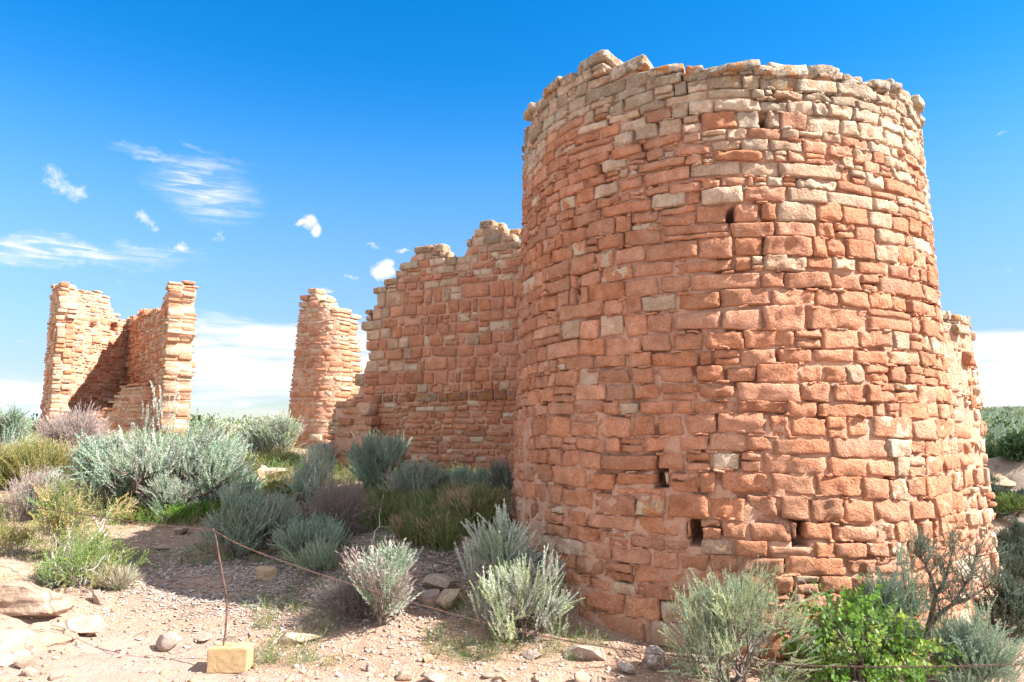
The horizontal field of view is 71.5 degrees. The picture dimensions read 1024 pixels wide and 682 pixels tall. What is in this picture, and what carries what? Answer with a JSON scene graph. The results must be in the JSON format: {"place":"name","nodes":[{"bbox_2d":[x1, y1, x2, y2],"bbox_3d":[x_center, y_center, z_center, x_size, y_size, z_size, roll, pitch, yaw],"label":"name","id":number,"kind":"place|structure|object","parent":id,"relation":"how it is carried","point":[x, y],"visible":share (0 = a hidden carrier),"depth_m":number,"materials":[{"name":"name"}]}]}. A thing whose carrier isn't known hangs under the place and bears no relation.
{"place":"outdoors","nodes":[
{"label":"outdoors","id":0,"kind":"place"},
{"bbox_2d":[1,405,41,417],"bbox_3d":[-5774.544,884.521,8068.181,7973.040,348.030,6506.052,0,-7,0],"label":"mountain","id":1,"kind":"structure","parent":0,"point":[34,408],"depth_m":8216.99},
{"bbox_2d":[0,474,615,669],"bbox_3d":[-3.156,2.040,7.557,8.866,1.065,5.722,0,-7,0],"label":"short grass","id":2,"kind":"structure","parent":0,"point":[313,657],"depth_m":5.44,"materials":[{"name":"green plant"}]},
{"bbox_2d":[0,436,1023,681],"bbox_3d":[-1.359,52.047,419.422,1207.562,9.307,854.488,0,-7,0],"label":"ground","id":3,"kind":"structure","parent":0,"point":[96,662],"depth_m":5.20,"materials":[{"name":"gravel"}]},
{"bbox_2d":[0,439,28,485],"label":"rabbitbrush","id":4,"kind":"object","parent":3,"relation":"on","point":[5,463],"visible":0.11,"depth_m":9.84,"materials":[{"name":"green plant"}]},
{"bbox_2d":[0,401,40,446],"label":"sagebrush","id":5,"kind":"object","parent":3,"relation":"on","point":[14,422],"visible":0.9,"depth_m":13.12,"materials":[{"name":"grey plant"}]},
{"bbox_2d":[0,512,46,555],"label":"cliffrose","id":6,"kind":"object","parent":3,"relation":"on","point":[7,534],"visible":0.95,"depth_m":6.73,"materials":[{"name":"green plant"}]},
{"bbox_2d":[0,628,47,666],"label":"slickrock ledge","id":7,"kind":"object","parent":3,"relation":"on","point":[15,643],"visible":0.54,"depth_m":4.61,"materials":[{"name":"stone"}]},
{"bbox_2d":[13,655,35,668],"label":"sandstone rock","id":8,"kind":"object","parent":3,"relation":"on","point":[22,662],"visible":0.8,"depth_m":4.38,"materials":[{"name":"stone"}]},
{"bbox_2d":[0,558,56,585],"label":"slickrock ledge","id":9,"kind":"object","parent":3,"relation":"on","point":[18,570],"visible":0.34,"depth_m":5.88,"materials":[{"name":"stone"}]},
{"bbox_2d":[0,461,73,521],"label":"sagebrush","id":10,"kind":"object","parent":3,"relation":"on","point":[28,491],"visible":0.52,"depth_m":8.20,"materials":[{"name":"grey plant"}]},
{"bbox_2d":[0,581,74,617],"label":"slickrock ledge","id":11,"kind":"object","parent":3,"relation":"on","point":[23,599],"visible":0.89,"depth_m":5.21,"materials":[{"name":"stone"}]},
{"bbox_2d":[26,622,50,629],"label":"sandstone rock","id":12,"kind":"object","parent":3,"relation":"on","point":[42,625],"visible":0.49,"depth_m":4.96,"materials":[{"name":"stone"}]},
{"bbox_2d":[0,434,95,489],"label":"rabbitbrush","id":13,"kind":"object","parent":3,"relation":"on","point":[34,453],"visible":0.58,"depth_m":9.73,"materials":[{"name":"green plant"}]},
{"bbox_2d":[22,625,79,646],"bbox_3d":[-3.272,2.086,4.899,0.367,0.195,0.588,-7,-10,44],"label":"slickrock ledge","id":14,"kind":"object","parent":3,"relation":"on","point":[56,635],"visible":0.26,"depth_m":4.92,"materials":[{"name":"stone"}]},
{"bbox_2d":[35,561,89,586],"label":"shrub","id":15,"kind":"object","parent":3,"relation":"on","point":[52,580],"visible":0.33,"depth_m":5.76,"materials":[{"name":"green plant"}]},
{"bbox_2d":[21,396,116,453],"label":"dead shrub","id":16,"kind":"object","parent":3,"relation":"on","point":[66,427],"visible":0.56,"depth_m":11.80,"materials":[{"name":"grey plant"}]},
{"bbox_2d":[55,614,103,633],"bbox_3d":[-3.153,2.074,5.187,0.371,0.144,0.228,1,-7,-6],"label":"sandstone rock","id":17,"kind":"object","parent":3,"relation":"on","point":[93,623],"visible":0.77,"depth_m":5.14,"materials":[{"name":"stone"}]},
{"bbox_2d":[23,467,139,558],"bbox_3d":[-4.158,1.675,6.859,0.828,0.901,0.919,0,-7,0],"label":"shrub","id":18,"kind":"object","parent":3,"relation":"on","point":[54,518],"visible":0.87,"depth_m":6.68,"materials":[{"name":"green plant"}]},
{"bbox_2d":[22,518,151,592],"bbox_3d":[-3.538,1.772,5.959,0.722,0.605,0.830,-3,-8,24],"label":"shrub","id":19,"kind":"object","parent":3,"relation":"on","point":[82,559],"visible":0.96,"depth_m":5.88,"materials":[{"name":"green plant"}]},
{"bbox_2d":[92,589,102,604],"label":"sandstone rock","id":20,"kind":"object","parent":3,"relation":"on","point":[97,596],"visible":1,"depth_m":5.59,"materials":[{"name":"stone"}]},
{"bbox_2d":[55,429,173,502],"bbox_3d":[-4.997,1.628,9.127,1.140,1.009,1.350,-5,-8,33],"label":"sagebrush","id":21,"kind":"object","parent":3,"relation":"on","point":[127,481],"visible":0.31,"depth_m":8.92,"materials":[{"name":"grey plant"}]},
{"bbox_2d":[81,561,147,589],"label":"grass tuft","id":22,"kind":"object","parent":3,"relation":"on","point":[112,579],"visible":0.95,"depth_m":5.94,"materials":[{"name":"grey plant"}]},
{"bbox_2d":[39,280,198,437],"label":"ruined house","id":23,"kind":"structure","parent":3,"relation":"on","point":[106,358],"depth_m":18.12,"materials":[{"name":"orange stone"}]},
{"bbox_2d":[105,503,167,524],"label":"green herb","id":24,"kind":"object","parent":3,"relation":"on","point":[132,516],"visible":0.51,"depth_m":8.43,"materials":[{"name":"green plant"}]},
{"bbox_2d":[63,381,273,507],"bbox_3d":[-4.267,1.324,8.981,2.567,1.684,2.232,0,-7,0],"label":"sagebrush","id":25,"kind":"object","parent":3,"relation":"on","point":[196,449],"visible":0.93,"depth_m":8.81,"materials":[{"name":"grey plant"}]},
{"bbox_2d":[156,631,181,651],"bbox_3d":[-2.442,2.146,5.058,0.172,0.140,0.128,2,-7,-18],"label":"sandstone rock","id":26,"kind":"object","parent":3,"relation":"on","point":[167,641],"visible":0.99,"depth_m":5.02,"materials":[{"name":"stone"}]},
{"bbox_2d":[133,469,209,516],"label":"sagebrush","id":27,"kind":"object","parent":3,"relation":"on","point":[166,489],"visible":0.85,"depth_m":8.55,"materials":[{"name":"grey plant"}]},
{"bbox_2d":[148,499,219,520],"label":"green herb","id":28,"kind":"object","parent":3,"relation":"on","point":[174,509],"visible":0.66,"depth_m":8.51,"materials":[{"name":"green plant"}]},
{"bbox_2d":[196,499,221,516],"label":"green herb","id":29,"kind":"object","parent":3,"relation":"on","point":[206,507],"visible":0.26,"depth_m":8.68,"materials":[{"name":"green plant"}]},
{"bbox_2d":[189,454,264,502],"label":"sagebrush","id":30,"kind":"object","parent":3,"relation":"on","point":[247,481],"visible":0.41,"depth_m":8.89,"materials":[{"name":"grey plant"}]},
{"bbox_2d":[206,528,253,672],"bbox_3d":[-1.890,1.728,4.780,0.294,0.919,0.154,0,-7,-1],"label":"rod stand","id":31,"kind":"object","parent":3,"relation":"on","point":[225,657],"visible":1,"depth_m":4.67,"materials":[{"name":"beige concrete"}]},
{"bbox_2d":[0,501,1023,667],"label":"chain","id":32,"kind":"object","parent":31,"relation":"hanging from","point":[528,632],"visible":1,"depth_m":4.73,"materials":[{"name":"metal"}]},
{"bbox_2d":[194,479,282,556],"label":"sagebrush","id":33,"kind":"object","parent":3,"relation":"on","point":[239,523],"visible":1,"depth_m":7.07,"materials":[{"name":"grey plant"}]},
{"bbox_2d":[0,426,489,529],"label":"ground cover grass","id":34,"kind":"structure","parent":3,"relation":"on","point":[289,465],"depth_m":9.28,"materials":[{"name":"green plant"}]},
{"bbox_2d":[244,447,283,465],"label":"green herb","id":35,"kind":"object","parent":3,"relation":"on","point":[263,456],"visible":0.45,"depth_m":11.24,"materials":[{"name":"green plant"}]},
{"bbox_2d":[256,566,276,580],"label":"sandstone rock","id":36,"kind":"object","parent":3,"relation":"on","point":[265,572],"visible":0.97,"depth_m":6.48,"materials":[{"name":"stone"}]},
{"bbox_2d":[230,409,312,454],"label":"sagebrush","id":37,"kind":"object","parent":3,"relation":"on","point":[276,432],"visible":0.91,"depth_m":12.42,"materials":[{"name":"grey plant"}]},
{"bbox_2d":[242,487,305,549],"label":"sagebrush","id":38,"kind":"object","parent":3,"relation":"on","point":[278,513],"visible":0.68,"depth_m":7.29,"materials":[{"name":"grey plant"}]},
{"bbox_2d":[258,477,293,499],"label":"green herb","id":39,"kind":"object","parent":3,"relation":"on","point":[271,484],"visible":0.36,"depth_m":9.13,"materials":[{"name":"green plant"}]},
{"bbox_2d":[264,468,288,476],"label":"sandstone rock","id":40,"kind":"object","parent":3,"relation":"on","point":[277,471],"visible":0.47,"depth_m":10.42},
{"bbox_2d":[269,449,306,465],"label":"green herb","id":41,"kind":"object","parent":3,"relation":"on","point":[285,456],"visible":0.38,"depth_m":11.35,"materials":[{"name":"green plant"}]},
{"bbox_2d":[275,632,322,643],"bbox_3d":[-1.560,2.175,5.215,0.342,0.077,0.124,0,-7,-2],"label":"lichened rock","id":42,"kind":"object","parent":3,"relation":"on","point":[292,635],"visible":0.79,"depth_m":5.18,"materials":[{"name":"stone"}]},
{"bbox_2d":[275,441,337,514],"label":"sagebrush","id":43,"kind":"object","parent":3,"relation":"on","point":[300,483],"visible":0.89,"depth_m":8.46,"materials":[{"name":"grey plant"}]},
{"bbox_2d":[266,508,352,562],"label":"sagebrush","id":44,"kind":"object","parent":3,"relation":"on","point":[299,533],"visible":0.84,"depth_m":6.86,"materials":[{"name":"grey plant"}]},
{"bbox_2d":[280,535,339,575],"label":"sagebrush","id":45,"kind":"object","parent":3,"relation":"on","point":[317,556],"visible":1,"depth_m":6.47,"materials":[{"name":"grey plant"}]},
{"bbox_2d":[302,438,341,465],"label":"dead shrub","id":46,"kind":"object","parent":3,"relation":"on","point":[324,447],"visible":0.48,"depth_m":11.05,"materials":[{"name":"grey plant"}]},
{"bbox_2d":[288,288,362,448],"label":"slender tower","id":47,"kind":"structure","parent":3,"relation":"on","point":[327,365],"depth_m":14.28,"materials":[{"name":"orange stone"}]},
{"bbox_2d":[287,466,379,540],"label":"dead shrub","id":48,"kind":"object","parent":3,"relation":"on","point":[337,502],"visible":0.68,"depth_m":7.51,"materials":[{"name":"grey plant"}]},
{"bbox_2d":[7,491,668,681],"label":"litter","id":49,"kind":"object","parent":3,"relation":"on","point":[237,566],"visible":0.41,"depth_m":6.23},
{"bbox_2d":[302,568,375,629],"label":"dead shrub","id":50,"kind":"object","parent":3,"relation":"on","point":[346,600],"visible":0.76,"depth_m":5.53,"materials":[{"name":"grey plant"}]},
{"bbox_2d":[336,491,407,530],"bbox_3d":[-1.562,1.832,7.700,0.945,0.392,0.815,0,-7,0],"label":"green brush","id":51,"kind":"object","parent":3,"relation":"on","point":[382,513],"visible":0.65,"depth_m":7.59,"materials":[{"name":"green plant"}]},
{"bbox_2d":[340,426,413,491],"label":"sagebrush","id":52,"kind":"object","parent":3,"relation":"on","point":[369,461],"visible":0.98,"depth_m":9.16,"materials":[{"name":"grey plant"}]},
{"bbox_2d":[336,535,423,625],"bbox_3d":[-1.010,1.831,5.414,0.705,0.693,0.808,0,-7,0],"label":"sagebrush","id":53,"kind":"object","parent":3,"relation":"on","point":[384,571],"visible":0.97,"depth_m":5.35,"materials":[{"name":"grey plant"}]},
{"bbox_2d":[365,484,411,507],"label":"green brush","id":54,"kind":"object","parent":3,"relation":"on","point":[380,494],"visible":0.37,"depth_m":8.04,"materials":[{"name":"green plant"}]},
{"bbox_2d":[376,512,412,539],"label":"grass tuft","id":55,"kind":"object","parent":3,"relation":"on","point":[396,524],"visible":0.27,"depth_m":6.97,"materials":[{"name":"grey plant"}]},
{"bbox_2d":[375,486,432,523],"bbox_3d":[-1.080,1.742,7.588,0.787,0.424,0.724,-4,-8,32],"label":"green brush","id":56,"kind":"object","parent":3,"relation":"on","point":[401,499],"visible":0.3,"depth_m":7.51,"materials":[{"name":"green plant"}]},
{"bbox_2d":[396,670,411,680],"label":"cobble","id":57,"kind":"object","parent":3,"relation":"on","point":[402,675],"visible":0.98,"depth_m":4.47,"materials":[{"name":"stone"}]},
{"bbox_2d":[378,454,451,497],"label":"sagebrush","id":58,"kind":"object","parent":3,"relation":"on","point":[414,475],"visible":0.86,"depth_m":8.21,"materials":[{"name":"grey plant"}]},
{"bbox_2d":[382,502,455,550],"bbox_3d":[-0.804,1.758,6.760,0.840,0.454,0.705,0,-7,0],"label":"green brush","id":59,"kind":"object","parent":3,"relation":"on","point":[414,535],"visible":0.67,"depth_m":6.64,"materials":[{"name":"green plant"}]},
{"bbox_2d":[395,484,451,518],"bbox_3d":[-0.777,1.643,7.092,0.761,0.509,0.757,-5,-9,35],"label":"green brush","id":60,"kind":"object","parent":3,"relation":"on","point":[430,500],"visible":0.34,"depth_m":7.08,"materials":[{"name":"green plant"}]},
{"bbox_2d":[327,220,521,477],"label":"castle wall","id":61,"kind":"structure","parent":3,"relation":"on","point":[437,380],"depth_m":10.75,"materials":[{"name":"red stone"}]},
{"bbox_2d":[420,589,439,607],"bbox_3d":[-0.651,2.065,5.692,0.162,0.161,0.152,1,-7,-8],"label":"sandstone rock","id":62,"kind":"object","parent":3,"relation":"on","point":[428,597],"visible":0.84,"depth_m":5.64,"materials":[{"name":"stone"}]},
{"bbox_2d":[377,540,486,576],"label":"dead branch","id":63,"kind":"object","parent":3,"relation":"on","point":[443,563],"visible":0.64,"depth_m":6.26,"materials":[{"name":"wood"}]},
{"bbox_2d":[423,671,445,681],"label":"sandstone rock","id":64,"kind":"object","parent":3,"relation":"on","point":[432,676],"visible":1,"depth_m":4.45,"materials":[{"name":"stone"}]},
{"bbox_2d":[423,573,456,590],"bbox_3d":[-0.610,2.009,5.913,0.245,0.127,0.297,-2,-7,14],"label":"lichened rock","id":65,"kind":"object","parent":3,"relation":"on","point":[441,582],"visible":0.87,"depth_m":5.82,"materials":[{"name":"stone"}]},
{"bbox_2d":[427,464,452,492],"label":"sagebrush","id":66,"kind":"object","parent":3,"relation":"on","point":[445,478],"visible":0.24,"depth_m":8.46,"materials":[{"name":"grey plant"}]},
{"bbox_2d":[409,506,486,553],"bbox_3d":[-0.560,1.710,6.525,0.659,0.448,0.674,-5,-9,35],"label":"green brush","id":67,"kind":"object","parent":3,"relation":"on","point":[448,536],"visible":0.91,"depth_m":6.45,"materials":[{"name":"green plant"}]},
{"bbox_2d":[435,589,460,608],"bbox_3d":[-0.505,2.046,5.623,0.172,0.179,0.232,-6,-9,42],"label":"lichened rock","id":68,"kind":"object","parent":3,"relation":"on","point":[449,597],"visible":0.95,"depth_m":5.57,"materials":[{"name":"stone"}]},
{"bbox_2d":[426,473,482,510],"bbox_3d":[-0.568,1.596,7.412,0.734,0.482,0.598,-4,-8,31],"label":"green brush","id":69,"kind":"object","parent":3,"relation":"on","point":[454,486],"visible":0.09,"depth_m":7.36,"materials":[{"name":"green plant"}]},
{"bbox_2d":[449,465,473,488],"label":"sagebrush","id":70,"kind":"object","parent":3,"relation":"on","point":[462,472],"visible":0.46,"depth_m":8.22,"materials":[{"name":"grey plant"}]},
{"bbox_2d":[427,483,511,519],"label":"grass tuft","id":71,"kind":"object","parent":3,"relation":"on","point":[457,494],"visible":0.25,"depth_m":6.71,"materials":[{"name":"green plant"}]},
{"bbox_2d":[430,490,511,537],"bbox_3d":[-0.395,1.631,6.704,0.798,0.478,0.708,0,-7,0],"label":"green brush","id":72,"kind":"object","parent":3,"relation":"on","point":[471,514],"visible":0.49,"depth_m":6.59,"materials":[{"name":"green plant"}]},
{"bbox_2d":[464,467,499,490],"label":"sagebrush","id":73,"kind":"object","parent":3,"relation":"on","point":[477,475],"visible":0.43,"depth_m":7.97,"materials":[{"name":"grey plant"}]},
{"bbox_2d":[455,476,515,527],"bbox_3d":[-0.245,1.543,6.766,0.754,0.533,0.546,-2,-7,15],"label":"green brush","id":74,"kind":"object","parent":3,"relation":"on","point":[497,496],"visible":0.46,"depth_m":6.69,"materials":[{"name":"green plant"}]},
{"bbox_2d":[454,498,543,607],"bbox_3d":[-0.093,1.698,5.623,0.619,0.871,0.700,3,-8,-24],"label":"sagebrush","id":75,"kind":"object","parent":3,"relation":"on","point":[508,543],"visible":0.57,"depth_m":5.64,"materials":[{"name":"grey plant"}]},
{"bbox_2d":[484,453,513,494],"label":"sagebrush","id":76,"kind":"object","parent":3,"relation":"on","point":[500,475],"visible":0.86,"depth_m":7.92,"materials":[{"name":"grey plant"}]},
{"bbox_2d":[2,405,1023,450],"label":"brush","id":77,"kind":"object","parent":3,"relation":"on","point":[1000,421],"visible":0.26,"depth_m":36.84,"materials":[{"name":"green plant"}]},
{"bbox_2d":[457,543,584,641],"bbox_3d":[0.047,1.815,5.160,0.758,0.737,0.890,7,-10,-44],"label":"sagebrush","id":78,"kind":"object","parent":3,"relation":"on","point":[518,596],"visible":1,"depth_m":5.13,"materials":[{"name":"green plant"}]},
{"bbox_2d":[520,649,542,659],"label":"lichened rock","id":79,"kind":"object","parent":3,"relation":"on","point":[529,651],"visible":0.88,"depth_m":4.86,"materials":[{"name":"stone"}]},
{"bbox_2d":[519,551,566,608],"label":"sagebrush","id":80,"kind":"object","parent":3,"relation":"on","point":[535,562],"visible":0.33,"depth_m":5.59,"materials":[{"name":"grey plant"}]},
{"bbox_2d":[574,671,590,681],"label":"cobble","id":81,"kind":"object","parent":3,"relation":"on","point":[580,676],"visible":1,"depth_m":4.49,"materials":[{"name":"stone"}]},
{"bbox_2d":[563,644,606,660],"bbox_3d":[0.496,2.129,4.860,0.312,0.104,0.140,-2,-7,17],"label":"sandstone rock","id":82,"kind":"object","parent":3,"relation":"on","point":[589,652],"visible":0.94,"depth_m":4.81,"materials":[{"name":"stone"}]},
{"bbox_2d":[617,660,635,673],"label":"sandstone rock","id":83,"kind":"object","parent":3,"relation":"on","point":[625,666],"visible":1,"depth_m":4.62,"materials":[{"name":"stone"}]},
{"bbox_2d":[644,645,664,669],"bbox_3d":[0.946,2.100,4.688,0.119,0.154,0.170,-5,-9,35],"label":"lichened rock","id":84,"kind":"object","parent":3,"relation":"on","point":[654,661],"visible":0.92,"depth_m":4.66,"materials":[{"name":"stone"}]},
{"bbox_2d":[510,50,978,663],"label":"round tower","id":85,"kind":"structure","parent":3,"relation":"on","point":[732,350],"depth_m":5.37,"materials":[{"name":"red stone"}]},
{"bbox_2d":[659,555,840,681],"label":"sagebrush","id":86,"kind":"object","parent":3,"relation":"on","point":[713,621],"visible":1,"depth_m":4.37,"materials":[{"name":"green plant"}]},
{"bbox_2d":[773,572,988,681],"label":"sumac bush","id":87,"kind":"object","parent":3,"relation":"on","point":[856,646],"visible":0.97,"depth_m":4.31,"materials":[{"name":"green plant"}]},
{"bbox_2d":[854,537,939,662],"bbox_3d":[2.576,1.766,4.772,0.660,0.902,0.585,0,-7,0],"label":"sagebrush","id":88,"kind":"object","parent":3,"relation":"on","point":[910,599],"visible":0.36,"depth_m":4.70,"materials":[{"name":"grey plant"}]},
{"bbox_2d":[901,515,1023,680],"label":"sagebrush","id":89,"kind":"object","parent":3,"relation":"on","point":[946,581],"visible":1,"depth_m":4.37,"materials":[{"name":"plant"}]},
{"bbox_2d":[905,593,1023,681],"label":"sagebrush","id":90,"kind":"object","parent":3,"relation":"on","point":[980,650],"visible":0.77,"depth_m":4.31,"materials":[{"name":"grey plant"}]},
{"bbox_2d":[941,311,1003,624],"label":"curved wall","id":91,"kind":"structure","parent":3,"relation":"on","point":[959,337],"depth_m":6.76,"materials":[{"name":"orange stone"}]},
{"bbox_2d":[973,557,1023,641],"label":"sagebrush","id":92,"kind":"object","parent":3,"relation":"on","point":[1008,607],"visible":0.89,"depth_m":5.60,"materials":[{"name":"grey plant"}]},
{"bbox_2d":[989,480,1011,499],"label":"sagebrush","id":93,"kind":"object","parent":3,"relation":"on","point":[995,489],"visible":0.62,"depth_m":18.11,"materials":[{"name":"green plant"}]},
{"bbox_2d":[989,471,1015,487],"bbox_3d":[13.680,3.817,19.861,3.760,0.995,2.354,6,-9,-40],"label":"canyon ledge","id":94,"kind":"object","parent":3,"relation":"on","point":[1009,483],"visible":0.09,"depth_m":18.53,"materials":[{"name":"stone"}]},
{"bbox_2d":[984,456,1023,489],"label":"canyon ledge","id":95,"kind":"object","parent":3,"relation":"on","point":[1011,470],"visible":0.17,"depth_m":18.91,"materials":[{"name":"stone"}]},
{"bbox_2d":[985,439,999,458],"bbox_3d":[13.544,3.187,20.100,0.612,0.857,0.612,0,-7,0],"label":"juniper tree","id":96,"kind":"object","parent":95,"relation":"on","point":[989,446],"visible":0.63,"depth_m":20.04,"materials":[{"name":"green plant"}]},
{"bbox_2d":[995,543,1023,578],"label":"sagebrush","id":97,"kind":"object","parent":3,"relation":"on","point":[1004,555],"visible":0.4,"depth_m":15.05,"materials":[{"name":"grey plant"}]},
{"bbox_2d":[995,525,1023,549],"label":"sagebrush","id":98,"kind":"object","parent":3,"relation":"on","point":[1010,539],"visible":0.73,"depth_m":16.04,"materials":[{"name":"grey plant"}]},
{"bbox_2d":[997,514,1023,524],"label":"canyon ledge","id":99,"kind":"object","parent":3,"relation":"on","point":[1012,516],"visible":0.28,"depth_m":17.34,"materials":[{"name":"stone"}]},
{"bbox_2d":[990,491,1023,516],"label":"green bush","id":100,"kind":"object","parent":99,"relation":"on","point":[1006,501],"visible":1,"depth_m":17.39,"materials":[{"name":"green plant"}]},
{"bbox_2d":[998,551,1023,579],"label":"sagebrush","id":101,"kind":"object","parent":3,"relation":"on","point":[1017,565],"visible":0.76,"depth_m":14.85,"materials":[{"name":"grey plant"}]},
{"bbox_2d":[998,535,1023,555],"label":"sagebrush","id":102,"kind":"object","parent":3,"relation":"on","point":[1019,547],"visible":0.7,"depth_m":15.71,"materials":[{"name":"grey plant"}]},
{"bbox_3d":[11.560,4.676,16.435,1.157,0.377,1.835,6,-9,-41],"label":"canyon ledge","id":103,"kind":"object","parent":3,"relation":"on","visible":0},
{"bbox_2d":[1005,516,1023,536],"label":"sagebrush","id":104,"kind":"object","parent":103,"relation":"on","point":[1017,527],"visible":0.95,"depth_m":16.17,"materials":[{"name":"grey plant"}]},
{"bbox_2d":[0,0,1023,420],"label":"sky","id":105,"kind":"structure","parent":0,"point":[259,155],"materials":[{"name":"blue"}]},
{"bbox_2d":[991,427,1023,461],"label":"juniper tree","id":106,"kind":"object","parent":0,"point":[1008,444],"visible":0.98,"depth_m":19.12,"materials":[{"name":"green plant"}]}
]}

